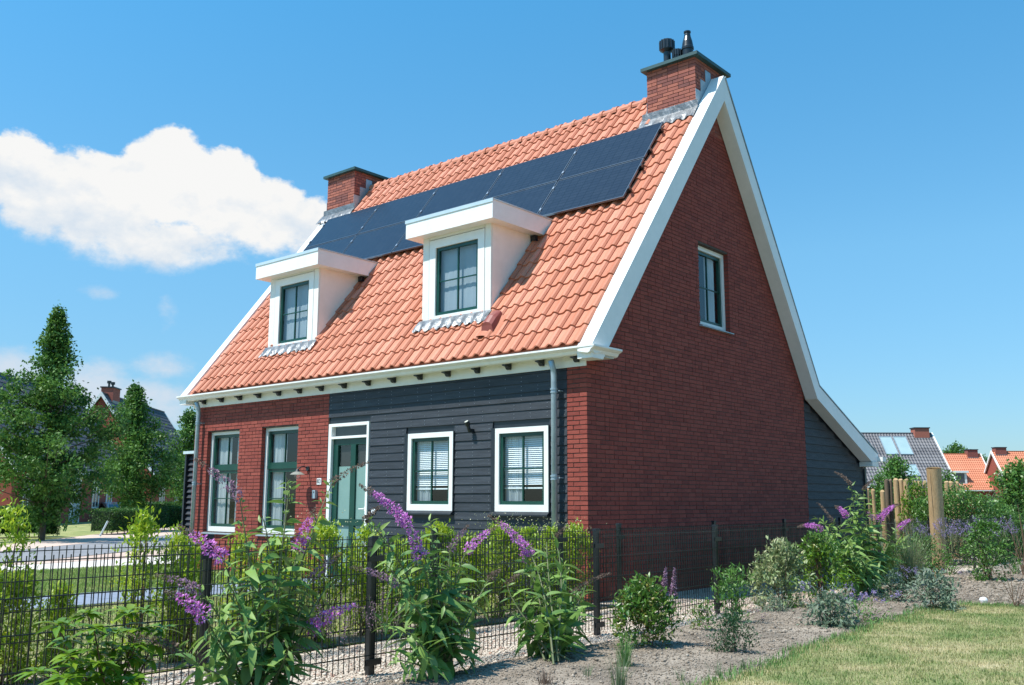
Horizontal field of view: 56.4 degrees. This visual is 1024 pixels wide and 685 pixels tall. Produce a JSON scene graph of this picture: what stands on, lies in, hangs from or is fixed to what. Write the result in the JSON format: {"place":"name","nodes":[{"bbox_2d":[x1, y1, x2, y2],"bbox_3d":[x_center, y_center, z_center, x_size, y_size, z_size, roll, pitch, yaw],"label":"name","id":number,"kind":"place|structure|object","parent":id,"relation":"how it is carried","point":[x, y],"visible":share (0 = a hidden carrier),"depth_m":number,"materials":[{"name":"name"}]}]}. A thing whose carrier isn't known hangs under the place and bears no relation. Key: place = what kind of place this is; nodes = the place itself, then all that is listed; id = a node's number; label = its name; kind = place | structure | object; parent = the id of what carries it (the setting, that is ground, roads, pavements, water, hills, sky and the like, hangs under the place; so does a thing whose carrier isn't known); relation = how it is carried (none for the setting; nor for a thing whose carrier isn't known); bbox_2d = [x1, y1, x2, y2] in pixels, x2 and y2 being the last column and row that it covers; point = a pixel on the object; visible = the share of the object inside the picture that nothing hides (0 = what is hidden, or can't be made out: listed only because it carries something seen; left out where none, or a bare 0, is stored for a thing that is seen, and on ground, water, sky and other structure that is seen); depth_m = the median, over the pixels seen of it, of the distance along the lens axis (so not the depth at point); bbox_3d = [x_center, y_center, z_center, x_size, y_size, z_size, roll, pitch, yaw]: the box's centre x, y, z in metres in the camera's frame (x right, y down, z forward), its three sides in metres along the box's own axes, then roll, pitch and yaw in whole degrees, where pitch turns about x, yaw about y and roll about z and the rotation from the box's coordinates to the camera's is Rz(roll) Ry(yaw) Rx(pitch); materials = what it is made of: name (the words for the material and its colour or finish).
{"place":"outdoors","nodes":[
{"label":"outdoors","id":0,"kind":"place"},
{"bbox_2d":[0,522,125,544],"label":"verge lawn","id":1,"kind":"structure","parent":0,"point":[81,529],"depth_m":37.55,"materials":[{"name":"green plant"}]},
{"bbox_2d":[0,505,38,537],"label":"clipped hedge","id":2,"kind":"object","parent":1,"relation":"on","point":[3,531],"visible":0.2,"depth_m":33.14,"materials":[{"name":"green plant"}]},
{"bbox_2d":[35,508,63,535],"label":"clipped hedge","id":3,"kind":"object","parent":1,"relation":"on","point":[53,528],"visible":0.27,"depth_m":32.77,"materials":[{"name":"green plant"}]},
{"bbox_2d":[0,372,125,522],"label":"house","id":4,"kind":"structure","parent":1,"relation":"on","point":[95,500],"depth_m":56.77,"materials":[{"name":"brick"}]},
{"bbox_2d":[91,480,99,507],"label":"window","id":5,"kind":"structure","parent":4,"relation":"in","point":[95,500],"depth_m":58.86,"materials":[{"name":"white paint"}]},
{"bbox_2d":[0,303,135,540],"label":"street tree","id":6,"kind":"object","parent":1,"relation":"on","point":[54,398],"visible":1,"depth_m":30.79,"materials":[{"name":"green plant"}]},
{"bbox_2d":[141,501,178,508],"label":"clipped hedge","id":7,"kind":"object","parent":1,"relation":"on","point":[159,503],"visible":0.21,"depth_m":50.62,"materials":[{"name":"green plant"}]},
{"bbox_2d":[1,548,167,565],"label":"parking strip","id":8,"kind":"object","parent":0,"point":[110,555],"visible":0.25,"depth_m":21.77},
{"bbox_2d":[1,556,178,570],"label":"pavement","id":9,"kind":"structure","parent":0,"point":[75,564],"depth_m":19.49,"materials":[{"name":"beige concrete"}]},
{"bbox_2d":[0,534,180,562],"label":"road","id":10,"kind":"structure","parent":0,"point":[40,556],"depth_m":24.79,"materials":[{"name":"grey asphalt"}]},
{"bbox_2d":[0,527,180,550],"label":"brick pavement","id":11,"kind":"structure","parent":0,"point":[83,539],"depth_m":31.52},
{"bbox_2d":[88,506,150,534],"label":"clipped hedge","id":12,"kind":"object","parent":11,"relation":"on","point":[115,517],"visible":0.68,"depth_m":36.16,"materials":[{"name":"green plant"}]},
{"bbox_2d":[82,379,184,508],"bbox_3d":[-15.969,4.757,40.560,4.770,6.443,4.829,-8,-12,40],"label":"street tree","id":13,"kind":"object","parent":11,"relation":"on","point":[133,461],"visible":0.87,"depth_m":39.98,"materials":[{"name":"green plant"}]},
{"bbox_2d":[141,507,169,528],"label":"clipped hedge","id":14,"kind":"object","parent":11,"relation":"on","point":[163,515],"visible":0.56,"depth_m":40.05,"materials":[{"name":"green plant"}]},
{"bbox_2d":[157,504,181,529],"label":"clipped hedge","id":15,"kind":"object","parent":11,"relation":"on","point":[175,514],"visible":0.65,"depth_m":41.49,"materials":[{"name":"green plant"}]},
{"bbox_2d":[160,406,195,505],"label":"street tree","id":16,"kind":"object","parent":11,"relation":"on","point":[188,420],"visible":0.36,"depth_m":47.06,"materials":[{"name":"green plant"}]},
{"bbox_2d":[1,563,238,595],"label":"garden grass","id":17,"kind":"structure","parent":0,"point":[74,581],"depth_m":15.77,"materials":[{"name":"green plant"}]},
{"bbox_2d":[88,381,184,503],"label":"house","id":18,"kind":"structure","parent":0,"point":[109,394],"depth_m":72.24,"materials":[{"name":"brick"}]},
{"bbox_2d":[15,582,308,609],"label":"front path","id":19,"kind":"structure","parent":0,"point":[88,598],"depth_m":12.69,"materials":[{"name":"grey concrete"}]},
{"bbox_2d":[0,576,614,678],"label":"garden lawn","id":20,"kind":"structure","parent":0,"point":[217,625],"depth_m":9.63,"materials":[{"name":"green plant"}]},
{"bbox_2d":[3,605,610,684],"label":"hedge bed","id":21,"kind":"object","parent":20,"relation":"on","point":[484,621],"depth_m":9.00,"materials":[{"name":"soil"}]},
{"bbox_2d":[0,496,42,684],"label":"privet bush","id":22,"kind":"object","parent":21,"relation":"on","point":[21,524],"visible":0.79,"depth_m":6.83,"materials":[{"name":"green plant"}]},
{"bbox_2d":[0,558,52,684],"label":"privet bush","id":23,"kind":"object","parent":21,"relation":"on","point":[28,605],"visible":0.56,"depth_m":6.84,"materials":[{"name":"green plant"}]},
{"bbox_2d":[23,580,86,679],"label":"privet bush","id":24,"kind":"object","parent":21,"relation":"on","point":[72,611],"visible":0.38,"depth_m":7.04,"materials":[{"name":"green plant"}]},
{"bbox_2d":[105,501,167,667],"bbox_3d":[-2.974,1.925,7.601,0.457,1.309,0.433,2,-10,-8],"label":"privet bush","id":25,"kind":"object","parent":21,"relation":"on","point":[139,528],"visible":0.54,"depth_m":7.59,"materials":[{"name":"green plant"}]},
{"bbox_2d":[145,521,198,662],"bbox_3d":[-2.770,2.034,7.807,0.467,1.147,0.490,-1,-10,8],"label":"privet bush","id":26,"kind":"object","parent":21,"relation":"on","point":[176,539],"visible":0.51,"depth_m":7.76,"materials":[{"name":"green plant"}]},
{"bbox_2d":[157,533,216,662],"bbox_3d":[-2.670,2.095,7.890,0.428,1.060,0.488,-8,-12,40],"label":"privet bush","id":27,"kind":"object","parent":21,"relation":"on","point":[187,635],"visible":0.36,"depth_m":7.84,"materials":[{"name":"green plant"}]},
{"bbox_2d":[211,525,265,650],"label":"privet bush","id":28,"kind":"object","parent":21,"relation":"on","point":[232,557],"visible":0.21,"depth_m":8.26,"materials":[{"name":"green plant"}]},
{"bbox_2d":[243,533,308,647],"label":"privet bush","id":29,"kind":"object","parent":21,"relation":"on","point":[274,572],"visible":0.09,"depth_m":8.50,"materials":[{"name":"green plant"}]},
{"bbox_2d":[256,530,303,647],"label":"privet bush","id":30,"kind":"object","parent":21,"relation":"on","point":[274,536],"visible":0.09,"depth_m":8.56,"materials":[{"name":"green plant"}]},
{"bbox_2d":[286,510,360,645],"bbox_3d":[-1.729,2.205,9.024,0.722,1.265,0.935,-8,-12,40],"label":"privet bush","id":31,"kind":"object","parent":21,"relation":"on","point":[324,532],"visible":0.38,"depth_m":8.94,"materials":[{"name":"green plant"}]},
{"bbox_2d":[334,523,394,635],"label":"privet bush","id":32,"kind":"object","parent":21,"relation":"on","point":[366,533],"visible":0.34,"depth_m":9.31,"materials":[{"name":"green plant"}]},
{"bbox_2d":[377,533,429,631],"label":"privet bush","id":33,"kind":"object","parent":21,"relation":"on","point":[395,569],"visible":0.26,"depth_m":9.66,"materials":[{"name":"green plant"}]},
{"bbox_2d":[416,518,470,626],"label":"privet bush","id":34,"kind":"object","parent":21,"relation":"on","point":[441,527],"visible":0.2,"depth_m":10.11,"materials":[{"name":"green plant"}]},
{"bbox_2d":[446,530,497,621],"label":"privet bush","id":35,"kind":"object","parent":21,"relation":"on","point":[478,579],"visible":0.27,"depth_m":10.42,"materials":[{"name":"green plant"}]},
{"bbox_2d":[461,511,531,617],"bbox_3d":[-0.061,2.517,10.849,1.127,1.238,0.776,3,-10,-16],"label":"privet bush","id":36,"kind":"object","parent":21,"relation":"on","point":[499,529],"visible":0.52,"depth_m":10.82,"materials":[{"name":"green plant"}]},
{"bbox_2d":[504,520,549,614],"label":"privet bush","id":37,"kind":"object","parent":21,"relation":"on","point":[529,530],"visible":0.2,"depth_m":11.21,"materials":[{"name":"green plant"}]},
{"bbox_2d":[530,518,580,605],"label":"privet bush","id":38,"kind":"object","parent":21,"relation":"on","point":[549,528],"visible":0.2,"depth_m":11.57,"materials":[{"name":"green plant"}]},
{"bbox_2d":[546,517,606,605],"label":"privet bush","id":39,"kind":"object","parent":21,"relation":"on","point":[575,527],"visible":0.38,"depth_m":11.89,"materials":[{"name":"green plant"}]},
{"bbox_2d":[4,515,995,674],"bbox_3d":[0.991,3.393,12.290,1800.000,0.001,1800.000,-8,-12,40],"label":"ground","id":40,"kind":"structure","parent":0,"point":[399,637],"depth_m":10.41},
{"bbox_2d":[179,451,193,566],"bbox_3d":[-6.342,3.302,18.985,0.685,2.275,0.285,-8,-12,40],"label":"slatted screen","id":41,"kind":"object","parent":40,"relation":"on","point":[187,489],"visible":0.25,"depth_m":19.17,"materials":[{"name":"black wood"}]},
{"bbox_2d":[176,30,885,602],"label":"brick house","id":42,"kind":"structure","parent":40,"relation":"on","point":[592,320],"depth_m":15.61,"materials":[{"name":"brick"}]},
{"bbox_2d":[201,430,239,534],"bbox_3d":[-5.305,2.675,18.246,1.060,1.925,0.680,-8,-12,40],"label":"window","id":43,"kind":"structure","parent":42,"relation":"in","point":[224,445],"depth_m":18.34,"materials":[{"name":"white paint"}]},
{"bbox_2d":[255,426,298,536],"bbox_3d":[-3.954,2.490,17.110,1.070,1.925,0.680,-8,-12,40],"label":"window","id":44,"kind":"structure","parent":42,"relation":"in","point":[281,446],"depth_m":17.25,"materials":[{"name":"white paint"}]},
{"bbox_2d":[329,438,365,578],"bbox_3d":[-2.555,2.738,15.755,0.919,2.288,0.465,-8,-12,40],"label":"front door","id":45,"kind":"structure","parent":42,"relation":"in","point":[347,494],"depth_m":15.72,"materials":[{"name":"green paint"}]},
{"bbox_2d":[406,431,452,510],"bbox_3d":[-1.072,1.985,14.651,0.970,1.170,0.550,-8,-12,40],"label":"window","id":46,"kind":"structure","parent":42,"relation":"in","point":[430,455],"depth_m":14.60,"materials":[{"name":"white paint"}]},
{"bbox_2d":[494,425,547,511],"bbox_3d":[0.301,1.797,13.496,0.970,1.170,0.550,-8,-12,40],"label":"window","id":47,"kind":"structure","parent":42,"relation":"in","point":[521,453],"depth_m":13.43,"materials":[{"name":"white paint"}]},
{"bbox_2d":[698,245,733,334],"bbox_3d":[3.129,-0.850,15.977,0.690,1.385,1.070,-8,-12,40],"label":"window","id":48,"kind":"structure","parent":42,"relation":"in","point":[712,286],"depth_m":16.13,"materials":[{"name":"white paint"}]},
{"bbox_2d":[871,489,876,549],"bbox_3d":[8.490,4.238,22.327,0.088,1.615,0.102,1,-9,-4],"label":"palisade log","id":49,"kind":"object","parent":40,"relation":"on","point":[873,501],"visible":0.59,"depth_m":22.37,"materials":[{"name":"brown wood"}]},
{"bbox_2d":[869,467,894,523],"bbox_3d":[10.484,4.670,26.968,1.088,2.304,1.127,-2,-10,10],"label":"garden tree","id":50,"kind":"object","parent":40,"relation":"on","point":[879,486],"visible":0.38,"depth_m":26.97,"materials":[{"name":"green plant"}]},
{"bbox_2d":[880,490,887,550],"bbox_3d":[8.709,4.250,22.325,0.104,1.592,0.120,-4,-10,25],"label":"palisade log","id":51,"kind":"object","parent":40,"relation":"on","point":[882,498],"visible":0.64,"depth_m":22.35,"materials":[{"name":"brown wood"}]},
{"bbox_2d":[884,479,892,549],"bbox_3d":[8.890,4.150,22.537,0.111,1.859,0.103,-8,-12,40],"label":"palisade log","id":52,"kind":"object","parent":40,"relation":"on","point":[887,497],"visible":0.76,"depth_m":22.56,"materials":[{"name":"brown wood"}]},
{"bbox_2d":[889,479,895,546],"bbox_3d":[8.986,4.155,22.543,0.098,1.851,0.085,7,-11,-34],"label":"palisade log","id":53,"kind":"object","parent":40,"relation":"on","point":[891,497],"visible":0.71,"depth_m":22.57,"materials":[{"name":"brown wood"}]},
{"bbox_2d":[870,453,918,515],"bbox_3d":[12.139,4.898,30.001,1.543,2.861,1.421,-8,-12,40],"label":"garden tree","id":54,"kind":"object","parent":40,"relation":"on","point":[898,468],"visible":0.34,"depth_m":29.97,"materials":[{"name":"green plant"}]},
{"bbox_2d":[893,478,902,558],"bbox_3d":[9.037,4.115,22.346,0.114,1.867,0.128,-4,-10,25],"label":"palisade log","id":55,"kind":"object","parent":40,"relation":"on","point":[896,493],"visible":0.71,"depth_m":22.37,"materials":[{"name":"brown wood"}]},
{"bbox_2d":[898,479,904,542],"bbox_3d":[9.149,4.122,22.341,0.108,1.853,0.114,-8,-12,40],"label":"palisade log","id":56,"kind":"object","parent":40,"relation":"on","point":[900,483],"visible":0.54,"depth_m":22.41,"materials":[{"name":"brown wood"}]},
{"bbox_2d":[941,463,965,512],"bbox_3d":[13.719,5.069,29.992,1.055,2.531,1.047,0,-9,1],"label":"garden tree","id":57,"kind":"object","parent":40,"relation":"on","point":[948,476],"visible":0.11,"depth_m":30.03,"materials":[{"name":"green plant"}]},
{"bbox_2d":[906,482,1023,564],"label":"vine hedge","id":58,"kind":"object","parent":40,"relation":"on","point":[968,508],"visible":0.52,"depth_m":20.59,"materials":[{"name":"green plant"}]},
{"bbox_2d":[986,455,1023,541],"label":"garden tree","id":59,"kind":"object","parent":40,"relation":"on","point":[1012,481],"visible":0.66,"depth_m":23.93,"materials":[{"name":"green plant"}]},
{"bbox_2d":[0,0,1023,458],"label":"sky","id":60,"kind":"structure","parent":0,"point":[154,153],"materials":[{"name":"blue"}]},
{"bbox_2d":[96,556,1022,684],"bbox_3d":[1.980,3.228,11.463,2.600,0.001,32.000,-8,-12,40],"label":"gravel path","id":61,"kind":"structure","parent":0,"point":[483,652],"depth_m":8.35,"materials":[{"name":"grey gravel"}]},
{"bbox_2d":[0,517,843,684],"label":"wire fence","id":62,"kind":"object","parent":61,"relation":"on","point":[211,570],"visible":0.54,"depth_m":8.58,"materials":[{"name":"black metal"}]},
{"bbox_2d":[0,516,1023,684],"bbox_3d":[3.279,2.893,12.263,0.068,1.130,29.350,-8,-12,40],"label":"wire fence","id":63,"kind":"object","parent":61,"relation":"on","point":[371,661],"visible":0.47,"depth_m":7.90,"materials":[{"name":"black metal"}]},
{"bbox_2d":[897,477,954,559],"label":"vine","id":64,"kind":"object","parent":61,"relation":"on","point":[905,503],"visible":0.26,"depth_m":21.57,"materials":[{"name":"green plant"}]},
{"bbox_2d":[368,561,1023,684],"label":"soil bed","id":65,"kind":"object","parent":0,"point":[489,673],"visible":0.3,"depth_m":7.61,"materials":[{"name":"brown soil"}]},
{"bbox_2d":[8,604,181,684],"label":"laurel shrub","id":66,"kind":"object","parent":65,"relation":"on","point":[108,668],"visible":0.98,"depth_m":4.83,"materials":[{"name":"green plant"}]},
{"bbox_2d":[126,457,368,684],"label":"buddleia bush","id":67,"kind":"object","parent":65,"relation":"on","point":[268,666],"visible":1,"depth_m":5.66,"materials":[{"name":"green plant"}]},
{"bbox_2d":[314,591,359,641],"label":"catmint plant","id":68,"kind":"object","parent":65,"relation":"on","point":[327,622],"visible":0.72,"depth_m":6.43,"materials":[{"name":"plant"}]},
{"bbox_2d":[362,590,405,631],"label":"catmint plant","id":69,"kind":"object","parent":65,"relation":"on","point":[398,615],"visible":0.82,"depth_m":6.79,"materials":[{"name":"green plant"}]},
{"bbox_2d":[349,483,501,682],"bbox_3d":[-0.509,1.813,6.973,0.696,1.536,1.876,-4,-10,25],"label":"buddleia bush","id":70,"kind":"object","parent":65,"relation":"on","point":[436,650],"visible":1,"depth_m":6.75,"materials":[{"name":"green plant"}]},
{"bbox_2d":[532,666,556,684],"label":"grass tuft","id":71,"kind":"object","parent":65,"relation":"on","point":[544,681],"visible":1,"depth_m":6.41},
{"bbox_2d":[487,515,610,664],"bbox_3d":[0.327,2.111,8.111,0.816,1.287,1.654,-2,-10,14],"label":"buddleia bush","id":72,"kind":"object","parent":65,"relation":"on","point":[552,630],"visible":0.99,"depth_m":7.70,"materials":[{"name":"green plant"}]},
{"bbox_2d":[600,652,633,684],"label":"grass tuft","id":73,"kind":"object","parent":65,"relation":"on","point":[620,678],"visible":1,"depth_m":6.20,"materials":[{"name":"green plant"}]},
{"bbox_2d":[609,630,644,666],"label":"grass tuft","id":74,"kind":"object","parent":65,"relation":"on","point":[627,652],"visible":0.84,"depth_m":7.09,"materials":[{"name":"green plant"}]},
{"bbox_2d":[598,566,685,649],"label":"photinia shrub","id":75,"kind":"object","parent":65,"relation":"on","point":[639,604],"visible":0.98,"depth_m":8.11,"materials":[{"name":"green plant"}]},
{"bbox_2d":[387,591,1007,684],"bbox_3d":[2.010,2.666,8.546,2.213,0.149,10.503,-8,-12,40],"label":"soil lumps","id":76,"kind":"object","parent":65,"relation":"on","point":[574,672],"visible":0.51,"depth_m":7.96,"materials":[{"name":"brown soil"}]},
{"bbox_2d":[686,597,721,629],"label":"perennial","id":77,"kind":"object","parent":65,"relation":"on","point":[701,616],"visible":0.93,"depth_m":9.19,"materials":[{"name":"green plant"}]},
{"bbox_2d":[700,601,765,652],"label":"rosemary bush","id":78,"kind":"object","parent":65,"relation":"on","point":[734,625],"visible":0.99,"depth_m":7.81,"materials":[{"name":"green plant"}]},
{"bbox_2d":[710,561,755,621],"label":"leafy perennial","id":79,"kind":"object","parent":65,"relation":"on","point":[732,594],"visible":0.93,"depth_m":9.76,"materials":[{"name":"green plant"}]},
{"bbox_2d":[750,588,793,612],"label":"heather plant","id":80,"kind":"object","parent":65,"relation":"on","point":[771,609],"visible":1,"depth_m":10.76,"materials":[{"name":"green plant"}]},
{"bbox_2d":[740,535,818,608],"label":"elaeagnus shrub","id":81,"kind":"object","parent":65,"relation":"on","point":[776,559],"visible":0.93,"depth_m":11.28,"materials":[{"name":"green plant"}]},
{"bbox_2d":[789,525,861,600],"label":"photinia shrub","id":82,"kind":"object","parent":65,"relation":"on","point":[816,548],"visible":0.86,"depth_m":11.90,"materials":[{"name":"green plant"}]},
{"bbox_2d":[796,581,862,629],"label":"sage plant","id":83,"kind":"object","parent":65,"relation":"on","point":[828,603],"visible":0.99,"depth_m":9.40,"materials":[{"name":"green plant"}]},
{"bbox_2d":[797,471,914,594],"bbox_3d":[4.905,2.710,13.114,0.810,1.830,3.783,-8,-12,40],"label":"buddleia bush","id":84,"kind":"object","parent":65,"relation":"on","point":[868,568],"visible":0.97,"depth_m":12.90,"materials":[{"name":"green plant"}]},
{"bbox_2d":[831,585,899,624],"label":"geranium plant","id":85,"kind":"object","parent":65,"relation":"on","point":[867,615],"visible":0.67,"depth_m":9.98,"materials":[{"name":"green plant"}]},
{"bbox_2d":[872,567,917,601],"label":"blue cushion plant","id":86,"kind":"object","parent":65,"relation":"on","point":[900,584],"visible":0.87,"depth_m":11.88,"materials":[{"name":"purple plant"}]},
{"bbox_2d":[813,569,1023,604],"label":"soil clods","id":87,"kind":"object","parent":65,"relation":"on","point":[977,585],"visible":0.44,"depth_m":13.35,"materials":[{"name":"brown soil"}]},
{"bbox_2d":[892,529,956,577],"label":"leafy shrub","id":88,"kind":"object","parent":65,"relation":"on","point":[935,554],"visible":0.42,"depth_m":14.92,"materials":[{"name":"green plant"}]},
{"bbox_2d":[896,565,966,611],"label":"sage plant","id":89,"kind":"object","parent":65,"relation":"on","point":[932,581],"visible":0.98,"depth_m":10.96,"materials":[{"name":"green plant"}]},
{"bbox_2d":[926,467,947,575],"bbox_3d":[7.231,3.160,16.223,0.238,2.068,0.596,-4,-10,21],"label":"timber post","id":90,"kind":"object","parent":65,"relation":"on","point":[935,491],"visible":0.67,"depth_m":16.13,"materials":[{"name":"brown wood"}]},
{"bbox_2d":[916,517,976,573],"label":"lavender bush","id":91,"kind":"object","parent":65,"relation":"on","point":[952,541],"visible":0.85,"depth_m":15.68,"materials":[{"name":"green plant"}]},
{"bbox_2d":[956,514,1021,581],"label":"round green shrub","id":92,"kind":"object","parent":65,"relation":"on","point":[986,549],"visible":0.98,"depth_m":14.57,"materials":[{"name":"green plant"}]},
{"bbox_2d":[963,514,1023,573],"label":"lavender bush","id":93,"kind":"object","parent":65,"relation":"on","point":[1012,570],"visible":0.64,"depth_m":15.71,"materials":[{"name":"green plant"}]},
{"bbox_2d":[975,546,1023,607],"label":"lavender bush","id":94,"kind":"object","parent":65,"relation":"on","point":[1012,598],"visible":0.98,"depth_m":11.12,"materials":[{"name":"green plant"}]},
{"bbox_2d":[1002,495,1023,574],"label":"lavender bush","id":95,"kind":"object","parent":65,"relation":"on","point":[1022,564],"visible":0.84,"depth_m":15.50,"materials":[{"name":"green plant"}]},
{"bbox_2d":[664,599,1023,684],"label":"lawn","id":96,"kind":"structure","parent":0,"point":[903,674],"depth_m":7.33,"materials":[{"name":"green plant"}]},
{"bbox_2d":[861,427,959,511],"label":"house","id":97,"kind":"structure","parent":0,"point":[919,448],"depth_m":84.23,"materials":[{"name":"tile"}]},
{"bbox_2d":[873,514,956,585],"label":"ornamental grass","id":98,"kind":"object","parent":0,"point":[912,561],"depth_m":13.73,"materials":[{"name":"green plant"}]},
{"bbox_2d":[943,440,967,452],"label":"willow tree","id":99,"kind":"object","parent":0,"point":[955,448],"visible":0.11,"depth_m":151.02,"materials":[{"name":"green plant"}]},
{"bbox_2d":[943,449,993,512],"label":"house","id":100,"kind":"structure","parent":0,"point":[968,465],"depth_m":121.04,"materials":[{"name":"tile"}]},
{"bbox_2d":[984,447,1023,511],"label":"house","id":101,"kind":"structure","parent":0,"point":[998,456],"depth_m":118.56,"materials":[{"name":"brick"}]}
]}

